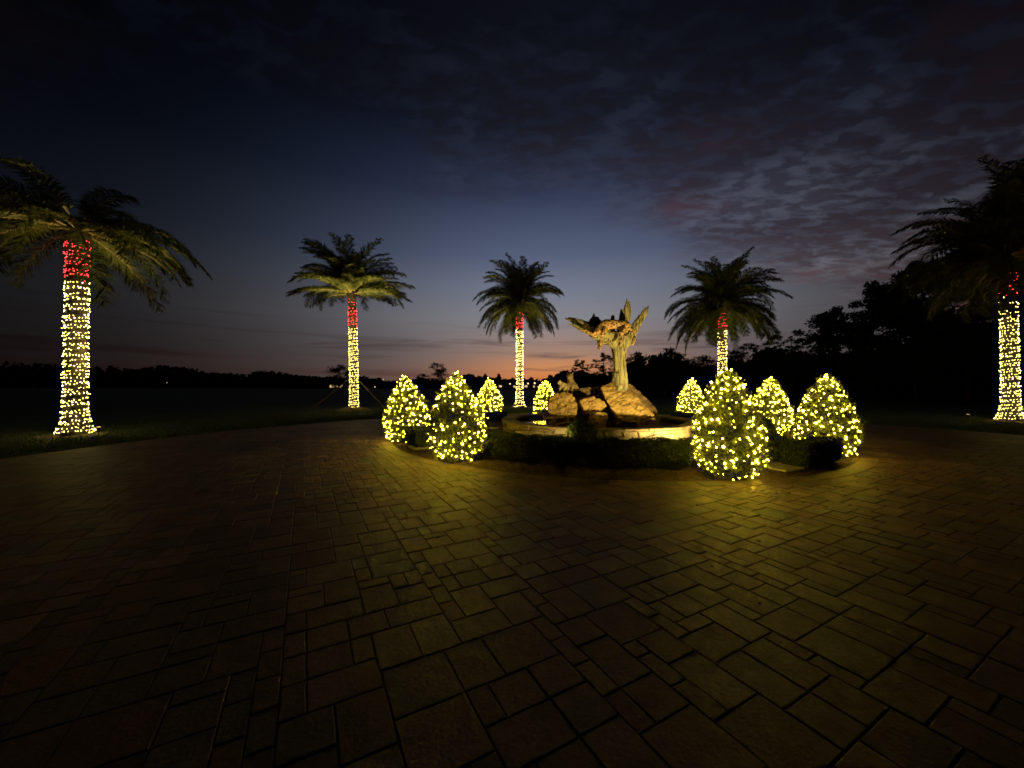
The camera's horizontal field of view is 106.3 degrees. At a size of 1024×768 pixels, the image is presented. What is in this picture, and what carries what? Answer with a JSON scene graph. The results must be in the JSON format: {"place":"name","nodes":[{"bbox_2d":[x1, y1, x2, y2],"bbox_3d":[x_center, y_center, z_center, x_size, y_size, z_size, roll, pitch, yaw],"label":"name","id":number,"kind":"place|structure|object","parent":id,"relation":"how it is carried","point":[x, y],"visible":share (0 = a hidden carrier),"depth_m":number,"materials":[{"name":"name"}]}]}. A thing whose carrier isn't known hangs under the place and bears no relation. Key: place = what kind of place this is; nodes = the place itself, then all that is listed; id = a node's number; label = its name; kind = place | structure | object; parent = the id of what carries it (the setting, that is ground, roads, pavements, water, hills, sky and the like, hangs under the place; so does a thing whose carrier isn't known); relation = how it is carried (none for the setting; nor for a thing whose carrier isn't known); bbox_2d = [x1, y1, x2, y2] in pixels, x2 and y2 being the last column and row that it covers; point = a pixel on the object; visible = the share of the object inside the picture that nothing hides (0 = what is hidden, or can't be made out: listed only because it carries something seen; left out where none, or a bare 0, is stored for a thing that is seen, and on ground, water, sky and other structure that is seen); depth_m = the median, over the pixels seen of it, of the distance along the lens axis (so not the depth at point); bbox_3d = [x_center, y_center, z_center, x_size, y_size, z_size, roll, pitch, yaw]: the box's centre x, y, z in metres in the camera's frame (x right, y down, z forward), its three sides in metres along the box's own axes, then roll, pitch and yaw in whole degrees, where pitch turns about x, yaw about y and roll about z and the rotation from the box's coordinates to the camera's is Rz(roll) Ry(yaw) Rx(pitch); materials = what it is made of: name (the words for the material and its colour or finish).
{"place":"outdoors","nodes":[
{"label":"outdoors","id":0,"kind":"place"},
{"bbox_2d":[0,387,280,387],"bbox_3d":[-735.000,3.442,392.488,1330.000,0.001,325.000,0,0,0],"label":"lake","id":1,"kind":"structure","parent":0,"point":[141,387],"depth_m":359.81,"materials":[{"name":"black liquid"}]},
{"bbox_2d":[326,379,348,389],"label":"house","id":2,"kind":"structure","parent":0,"point":[329,387],"depth_m":160.00,"materials":[{"name":"tile"}]},
{"bbox_2d":[0,413,1023,767],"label":"driveway","id":3,"kind":"structure","parent":0,"point":[232,605],"depth_m":2.70,"materials":[{"name":"stone pavers"}]},
{"bbox_2d":[393,421,859,480],"bbox_3d":[2.840,1.594,12.892,13.100,0.112,13.100,0,0,0],"label":"planting bed","id":4,"kind":"object","parent":3,"relation":"on","point":[776,469],"visible":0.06,"depth_m":7.13,"materials":[{"name":"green plant"}]},
{"bbox_2d":[379,375,430,442],"bbox_3d":[-2.965,0.721,10.734,1.488,1.929,1.292,0,0,0],"label":"topiary bush","id":5,"kind":"object","parent":4,"relation":"on","point":[404,408],"visible":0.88,"depth_m":10.43,"materials":[{"name":"green plant"}]},
{"bbox_2d":[404,425,429,447],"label":"hedge","id":6,"kind":"object","parent":4,"relation":"on","point":[412,436],"visible":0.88,"depth_m":9.53,"materials":[{"name":"green plant"}]},
{"bbox_2d":[420,372,490,462],"bbox_3d":[-1.231,0.703,8.066,1.419,1.939,1.427,0,0,40],"label":"topiary bush","id":7,"kind":"object","parent":4,"relation":"on","point":[454,430],"visible":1,"depth_m":7.71,"materials":[{"name":"green plant"}]},
{"bbox_2d":[477,428,490,458],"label":"shrub","id":8,"kind":"object","parent":4,"relation":"on","point":[484,453],"visible":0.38,"depth_m":8.07,"materials":[{"name":"green plant"}]},
{"bbox_2d":[476,379,503,411],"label":"topiary bush","id":9,"kind":"object","parent":4,"relation":"on","point":[490,397],"visible":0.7,"depth_m":17.66,"materials":[{"name":"green plant"}]},
{"bbox_2d":[482,410,507,421],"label":"hedge","id":10,"kind":"object","parent":4,"relation":"on","point":[491,416],"visible":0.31,"depth_m":16.34,"materials":[{"name":"green plant"}]},
{"bbox_2d":[537,409,548,412],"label":"hedge","id":11,"kind":"object","parent":4,"relation":"on","point":[542,411],"visible":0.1,"depth_m":17.68,"materials":[{"name":"green plant"}]},
{"bbox_2d":[531,380,555,412],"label":"topiary bush","id":12,"kind":"object","parent":4,"relation":"on","point":[545,391],"visible":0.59,"depth_m":18.32,"materials":[{"name":"green plant"}]},
{"bbox_2d":[566,417,597,437],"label":"shrub","id":13,"kind":"object","parent":4,"relation":"on","point":[578,427],"visible":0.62,"depth_m":9.09,"materials":[{"name":"green plant"}]},
{"bbox_2d":[477,430,703,467],"bbox_3d":[1.315,1.330,7.867,5.460,0.629,1.301,0,0,17],"label":"hedge","id":14,"kind":"object","parent":4,"relation":"on","point":[650,452],"visible":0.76,"depth_m":7.27,"materials":[{"name":"green plant"}]},
{"bbox_2d":[502,413,694,439],"bbox_3d":[2.832,1.411,12.890,6.341,0.506,6.371,0,0,0],"label":"fountain basin","id":15,"kind":"object","parent":4,"relation":"on","point":[673,427],"visible":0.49,"depth_m":10.49,"materials":[{"name":"beige stone"}]},
{"bbox_2d":[542,413,575,425],"bbox_3d":[1.453,1.227,11.957,0.959,0.610,1.306,0,0,0],"label":"boulder","id":16,"kind":"object","parent":15,"relation":"in","point":[556,420],"visible":0.46,"depth_m":11.36,"materials":[{"name":"brown stone"}]},
{"bbox_2d":[547,391,577,416],"bbox_3d":[1.541,0.673,12.187,0.911,0.881,1.278,0,0,0],"label":"boulder","id":17,"kind":"object","parent":16,"relation":"on","point":[561,403],"visible":0.84,"depth_m":11.61,"materials":[{"name":"stone"}]},
{"bbox_2d":[557,380,567,392],"bbox_3d":[1.675,0.079,12.825,0.383,0.441,0.314,0,0,0],"label":"cub statue","id":18,"kind":"object","parent":17,"relation":"on","point":[563,385],"visible":0.94,"depth_m":12.74,"materials":[{"name":"beige stone"}]},
{"bbox_2d":[554,385,613,422],"bbox_3d":[2.462,0.814,13.554,2.120,1.555,1.424,0,0,0],"label":"boulder","id":19,"kind":"object","parent":15,"relation":"on","point":[595,392],"visible":0.17,"depth_m":12.90,"materials":[{"name":"brown stone"}]},
{"bbox_2d":[566,372,578,393],"bbox_3d":[2.023,-0.032,12.982,0.428,0.727,0.708,0,0,40],"label":"seated cat statue","id":20,"kind":"object","parent":19,"relation":"on","point":[572,385],"visible":0.88,"depth_m":12.84,"materials":[{"name":"beige stone"}]},
{"bbox_2d":[589,411,607,426],"bbox_3d":[2.665,1.202,11.996,0.523,0.721,0.825,0,0,0],"label":"boulder","id":21,"kind":"object","parent":15,"relation":"in","point":[598,419],"visible":0.58,"depth_m":11.61,"materials":[{"name":"stone"}]},
{"bbox_2d":[577,395,605,414],"bbox_3d":[2.530,0.670,12.608,0.868,0.640,1.293,0,0,0],"label":"boulder","id":22,"kind":"object","parent":21,"relation":"on","point":[587,404],"visible":0.96,"depth_m":12.00,"materials":[{"name":"stone"}]},
{"bbox_2d":[600,382,653,421],"bbox_3d":[3.488,0.541,12.390,1.238,1.249,1.910,0,0,-24],"label":"boulder","id":23,"kind":"object","parent":15,"relation":"on","point":[628,405],"visible":0.93,"depth_m":11.97,"materials":[{"name":"stone"}]},
{"bbox_2d":[565,298,648,391],"bbox_3d":[3.133,-1.281,12.563,2.808,3.172,0.755,0,0,-9],"label":"dead tree","id":24,"kind":"object","parent":23,"relation":"on","point":[611,338],"visible":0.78,"depth_m":12.39,"materials":[{"name":"brown wood"}]},
{"bbox_2d":[582,319,635,348],"bbox_3d":[3.107,-1.577,12.173,1.889,0.982,0.550,0,0,-7],"label":"jaguar statue","id":25,"kind":"object","parent":24,"relation":"on","point":[602,328],"visible":1,"depth_m":12.09,"materials":[{"name":"orange stone"}]},
{"bbox_2d":[612,383,661,423],"bbox_3d":[4.160,0.765,13.144,1.627,1.634,1.026,0,0,0],"label":"boulder","id":26,"kind":"object","parent":15,"relation":"on","point":[647,404],"visible":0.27,"depth_m":12.70,"materials":[{"name":"brown stone"}]},
{"bbox_2d":[631,417,661,426],"bbox_3d":[4.132,1.283,11.684,0.873,0.593,1.078,0,0,0],"label":"boulder","id":27,"kind":"object","parent":15,"relation":"in","point":[649,422],"visible":0.42,"depth_m":11.25,"materials":[{"name":"brown stone"}]},
{"bbox_2d":[670,411,697,418],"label":"hedge","id":28,"kind":"object","parent":4,"relation":"on","point":[689,415],"visible":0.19,"depth_m":15.64,"materials":[{"name":"green plant"}]},
{"bbox_2d":[676,379,705,412],"bbox_3d":[7.901,0.732,16.997,1.351,1.973,1.360,0,0,41],"label":"topiary bush","id":29,"kind":"object","parent":4,"relation":"on","point":[690,394],"visible":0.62,"depth_m":16.72,"materials":[{"name":"green plant"}]},
{"bbox_2d":[688,369,773,480],"bbox_3d":[3.745,0.696,6.589,1.278,1.940,1.375,0,0,13],"label":"topiary bush","id":30,"kind":"object","parent":4,"relation":"on","point":[729,439],"visible":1,"depth_m":6.28,"materials":[{"name":"green plant"}]},
{"bbox_2d":[755,415,776,434],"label":"shrub","id":31,"kind":"object","parent":4,"relation":"on","point":[768,424],"visible":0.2,"depth_m":10.22,"materials":[{"name":"green plant"}]},
{"bbox_2d":[752,377,795,434],"bbox_3d":[8.365,0.727,12.383,1.465,1.933,1.351,0,0,0],"label":"topiary bush","id":32,"kind":"object","parent":4,"relation":"on","point":[771,397],"visible":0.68,"depth_m":12.02,"materials":[{"name":"green plant"}]},
{"bbox_2d":[766,431,794,460],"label":"shrub","id":33,"kind":"object","parent":4,"relation":"on","point":[777,447],"visible":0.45,"depth_m":7.84,"materials":[{"name":"green plant"}]},
{"bbox_2d":[781,435,843,467],"bbox_3d":[5.972,1.342,7.582,1.616,0.600,0.549,0,0,-30],"label":"hedge","id":34,"kind":"object","parent":4,"relation":"on","point":[810,451],"visible":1,"depth_m":7.31,"materials":[{"name":"green plant"}]},
{"bbox_2d":[788,374,864,458],"bbox_3d":[6.873,0.728,8.445,1.339,1.892,1.343,0,0,40],"label":"topiary bush","id":35,"kind":"object","parent":4,"relation":"on","point":[826,409],"visible":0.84,"depth_m":8.16,"materials":[{"name":"green plant"}]},
{"bbox_2d":[0,386,1023,458],"bbox_3d":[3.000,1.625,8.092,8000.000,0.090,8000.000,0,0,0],"label":"lawn","id":36,"kind":"structure","parent":0,"point":[31,408],"depth_m":26.19,"materials":[{"name":"plant"}]},
{"bbox_2d":[34,432,113,438],"bbox_3d":[-13.750,1.581,12.092,1.900,0.084,1.900,0,0,0],"label":"soil mound","id":37,"kind":"object","parent":36,"relation":"on","point":[81,435],"visible":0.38,"depth_m":11.68,"materials":[{"name":"brown soil"}]},
{"bbox_2d":[0,157,211,435],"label":"palm tree","id":38,"kind":"object","parent":36,"relation":"on","point":[36,216],"visible":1,"depth_m":11.88,"materials":[{"name":"green plant"}]},
{"bbox_2d":[0,361,318,386],"bbox_3d":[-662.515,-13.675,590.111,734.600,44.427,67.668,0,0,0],"label":"woods","id":39,"kind":"object","parent":36,"relation":"on","point":[35,374],"visible":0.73,"depth_m":562.60,"materials":[{"name":"green plant"}]},
{"bbox_2d":[249,370,272,390],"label":"broadleaf tree","id":40,"kind":"object","parent":36,"relation":"on","point":[262,381],"visible":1,"depth_m":119.28,"materials":[{"name":"black plant"}]},
{"bbox_2d":[310,379,348,410],"bbox_3d":[-11.297,0.659,23.825,2.274,2.019,0.060,0,0,-20],"label":"palm brace","id":41,"kind":"object","parent":36,"relation":"on","point":[329,394],"visible":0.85,"depth_m":23.80,"materials":[{"name":"brown wood"}]},
{"bbox_2d":[324,364,349,391],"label":"broadleaf tree","id":42,"kind":"object","parent":36,"relation":"on","point":[335,377],"visible":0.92,"depth_m":94.74,"materials":[{"name":"black plant"}]},
{"bbox_2d":[285,232,415,406],"bbox_3d":[-9.935,-3.626,24.217,7.465,10.574,7.885,0,0,0],"label":"palm tree","id":43,"kind":"object","parent":36,"relation":"on","point":[350,277],"visible":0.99,"depth_m":23.75,"materials":[{"name":"green plant"}]},
{"bbox_2d":[335,406,370,410],"bbox_3d":[-10.000,1.546,24.293,2.300,0.280,2.300,0,0,0],"label":"soil mound","id":44,"kind":"object","parent":36,"relation":"on","point":[358,408],"visible":0.84,"depth_m":23.70,"materials":[{"name":"brown soil"}]},
{"bbox_2d":[357,378,382,405],"bbox_3d":[-8.688,0.659,23.870,2.274,2.019,0.060,0,0,18],"label":"palm brace","id":45,"kind":"object","parent":36,"relation":"on","point":[369,391],"visible":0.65,"depth_m":23.88,"materials":[{"name":"brown wood"}]},
{"bbox_2d":[415,374,431,392],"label":"broadleaf tree","id":46,"kind":"object","parent":36,"relation":"on","point":[424,383],"visible":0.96,"depth_m":84.58,"materials":[{"name":"black plant"}]},
{"bbox_2d":[426,362,448,392],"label":"broadleaf tree","id":47,"kind":"object","parent":36,"relation":"on","point":[440,374],"visible":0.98,"depth_m":74.69,"materials":[{"name":"black plant"}]},
{"bbox_2d":[280,370,611,389],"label":"woods","id":48,"kind":"object","parent":36,"relation":"on","point":[477,382],"visible":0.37,"depth_m":207.31,"materials":[{"name":"green plant"}]},
{"bbox_2d":[472,252,563,406],"bbox_3d":[0.551,-3.725,27.978,6.786,10.990,6.607,0,0,0],"label":"palm tree","id":49,"kind":"object","parent":36,"relation":"on","point":[521,289],"visible":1,"depth_m":27.23,"materials":[{"name":"green plant"}]},
{"bbox_2d":[570,359,589,387],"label":"pine tree","id":50,"kind":"object","parent":36,"relation":"on","point":[584,373],"visible":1,"depth_m":69.80,"materials":[{"name":"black plant"}]},
{"bbox_2d":[586,353,612,384],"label":"pine tree","id":51,"kind":"object","parent":36,"relation":"on","point":[606,358],"visible":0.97,"depth_m":63.87,"materials":[{"name":"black plant"}]},
{"bbox_2d":[626,351,655,391],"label":"broadleaf tree","id":52,"kind":"object","parent":36,"relation":"on","point":[638,382],"visible":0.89,"depth_m":59.10,"materials":[{"name":"black plant"}]},
{"bbox_2d":[647,347,690,395],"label":"broadleaf tree","id":53,"kind":"object","parent":36,"relation":"on","point":[668,353],"visible":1,"depth_m":57.40,"materials":[{"name":"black plant"}]},
{"bbox_2d":[675,355,718,391],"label":"broadleaf tree","id":54,"kind":"object","parent":36,"relation":"on","point":[704,374],"visible":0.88,"depth_m":55.14,"materials":[{"name":"black plant"}]},
{"bbox_2d":[664,246,793,375],"bbox_3d":[13.945,-3.503,25.165,7.132,10.517,7.198,0,0,0],"label":"palm tree","id":55,"kind":"object","parent":36,"relation":"on","point":[719,306],"visible":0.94,"depth_m":24.14,"materials":[{"name":"green plant"}]},
{"bbox_2d":[717,343,774,389],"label":"broadleaf tree","id":56,"kind":"object","parent":36,"relation":"on","point":[731,361],"visible":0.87,"depth_m":53.12,"materials":[{"name":"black plant"}]},
{"bbox_2d":[748,331,791,377],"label":"pine tree","id":57,"kind":"object","parent":36,"relation":"on","point":[767,356],"visible":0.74,"depth_m":49.97,"materials":[{"name":"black plant"}]},
{"bbox_2d":[770,336,805,397],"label":"pine tree","id":58,"kind":"object","parent":36,"relation":"on","point":[788,356],"visible":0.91,"depth_m":48.00,"materials":[{"name":"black plant"}]},
{"bbox_2d":[798,325,842,373],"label":"pine tree","id":59,"kind":"object","parent":36,"relation":"on","point":[822,368],"visible":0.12,"depth_m":46.27,"materials":[{"name":"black plant"}]},
{"bbox_2d":[626,321,1023,399],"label":"undergrowth","id":60,"kind":"object","parent":36,"relation":"on","point":[984,385],"visible":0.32,"depth_m":48.10,"materials":[{"name":"green plant"}]},
{"bbox_2d":[791,305,880,389],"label":"broadleaf tree","id":61,"kind":"object","parent":36,"relation":"on","point":[825,340],"visible":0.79,"depth_m":43.61,"materials":[{"name":"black plant"}]},
{"bbox_2d":[818,280,922,399],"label":"broadleaf tree","id":62,"kind":"object","parent":36,"relation":"on","point":[874,291],"visible":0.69,"depth_m":41.30,"materials":[{"name":"green plant"}]},
{"bbox_2d":[851,260,984,400],"bbox_3d":[41.863,-5.562,39.607,10.639,14.824,9.720,0,0,0],"label":"broadleaf tree","id":63,"kind":"object","parent":36,"relation":"on","point":[918,373],"visible":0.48,"depth_m":38.34,"materials":[{"name":"green plant"}]},
{"bbox_2d":[880,244,1023,401],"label":"broadleaf tree","id":64,"kind":"object","parent":36,"relation":"on","point":[983,360],"visible":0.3,"depth_m":36.02,"materials":[{"name":"green plant"}]},
{"bbox_2d":[882,154,1023,420],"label":"palm tree","id":65,"kind":"object","parent":36,"relation":"on","point":[993,238],"visible":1,"depth_m":16.61,"materials":[{"name":"green plant"}]},
{"bbox_2d":[929,259,1023,366],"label":"broadleaf tree","id":66,"kind":"object","parent":36,"relation":"on","point":[988,326],"visible":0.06,"depth_m":36.54,"materials":[{"name":"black plant"}]},
{"bbox_2d":[980,419,1023,422],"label":"soil mound","id":67,"kind":"object","parent":36,"relation":"on","point":[1002,420],"visible":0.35,"depth_m":16.66,"materials":[{"name":"brown soil"}]},
{"bbox_2d":[987,242,1023,353],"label":"broadleaf tree","id":68,"kind":"object","parent":36,"relation":"on","point":[1022,348],"visible":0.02,"depth_m":35.86,"materials":[{"name":"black plant"}]},
{"bbox_2d":[483,379,540,389],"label":"house","id":69,"kind":"structure","parent":0,"point":[502,384],"depth_m":165.00,"materials":[{"name":"tile"}]},
{"bbox_2d":[0,0,1023,385],"label":"sky","id":70,"kind":"structure","parent":0,"point":[616,145],"materials":[{"name":"blue"}]}
]}

